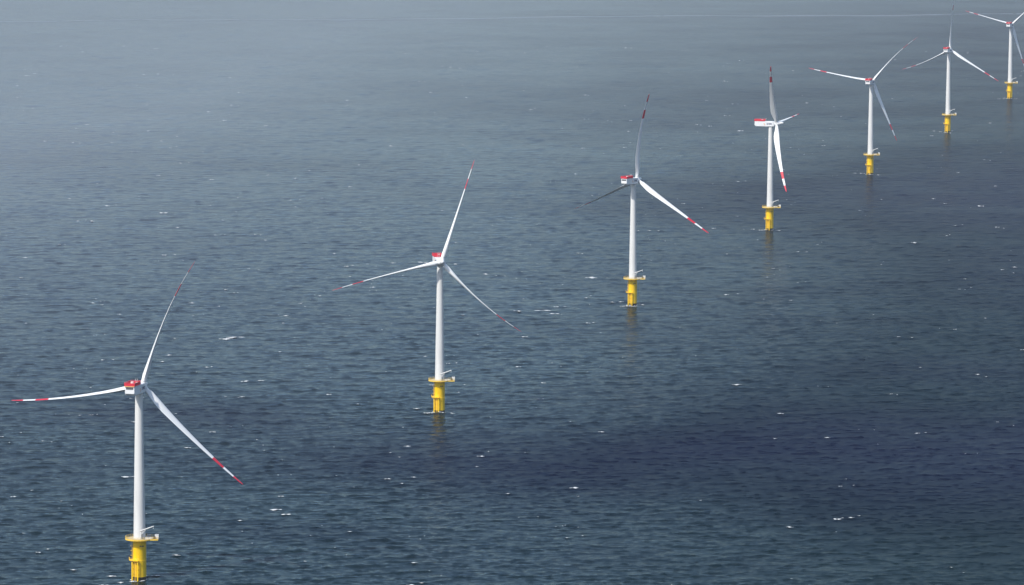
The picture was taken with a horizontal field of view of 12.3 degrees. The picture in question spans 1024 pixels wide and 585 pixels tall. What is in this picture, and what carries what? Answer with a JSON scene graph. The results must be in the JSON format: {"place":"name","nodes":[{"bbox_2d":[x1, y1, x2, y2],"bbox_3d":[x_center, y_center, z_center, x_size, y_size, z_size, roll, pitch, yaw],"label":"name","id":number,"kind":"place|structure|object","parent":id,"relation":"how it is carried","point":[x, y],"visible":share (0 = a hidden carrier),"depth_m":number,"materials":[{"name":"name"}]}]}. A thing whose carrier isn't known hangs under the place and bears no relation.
{"place":"outdoors","nodes":[
{"label":"outdoors","id":0,"kind":"place"},
{"bbox_2d":[0,0,1023,584],"bbox_3d":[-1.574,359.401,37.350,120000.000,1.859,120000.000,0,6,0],"label":"sea","id":1,"kind":"structure","parent":0,"point":[844,342],"depth_m":3497.47,"materials":[{"name":"liquid"}]},
{"bbox_2d":[12,263,242,580],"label":"wind turbine","id":2,"kind":"object","parent":1,"relation":"in","point":[137,389],"visible":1,"depth_m":2202.87,"materials":[{"name":"white metal"}]},
{"bbox_2d":[335,162,519,412],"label":"wind turbine","id":3,"kind":"object","parent":1,"relation":"in","point":[439,380],"visible":1,"depth_m":2806.63,"materials":[{"name":"white metal"}]},
{"bbox_2d":[2,14,1016,584],"bbox_3d":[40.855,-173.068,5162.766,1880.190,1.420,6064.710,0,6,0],"label":"whitecaps","id":4,"kind":"object","parent":1,"relation":"on","point":[426,262],"visible":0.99,"depth_m":4445.46,"materials":[{"name":"white liquid"}]},
{"bbox_2d":[575,95,707,305],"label":"wind turbine","id":5,"kind":"object","parent":1,"relation":"in","point":[632,278],"visible":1,"depth_m":3408.22,"materials":[{"name":"white metal"}]},
{"bbox_2d":[754,67,797,229],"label":"wind turbine","id":6,"kind":"object","parent":1,"relation":"in","point":[769,207],"visible":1,"depth_m":4009.47,"materials":[{"name":"white metal"}]},
{"bbox_2d":[810,38,915,174],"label":"wind turbine","id":7,"kind":"object","parent":1,"relation":"in","point":[870,82],"visible":1,"depth_m":4614.17,"materials":[{"name":"white metal"}]},
{"bbox_2d":[905,4,997,132],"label":"wind turbine","id":8,"kind":"object","parent":1,"relation":"in","point":[948,51],"visible":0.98,"depth_m":5204.50,"materials":[{"name":"white metal"}]},
{"bbox_2d":[967,11,1023,98],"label":"wind turbine","id":9,"kind":"object","parent":1,"relation":"in","point":[1009,82],"visible":1,"depth_m":5800.17,"materials":[{"name":"white metal"}]}
]}

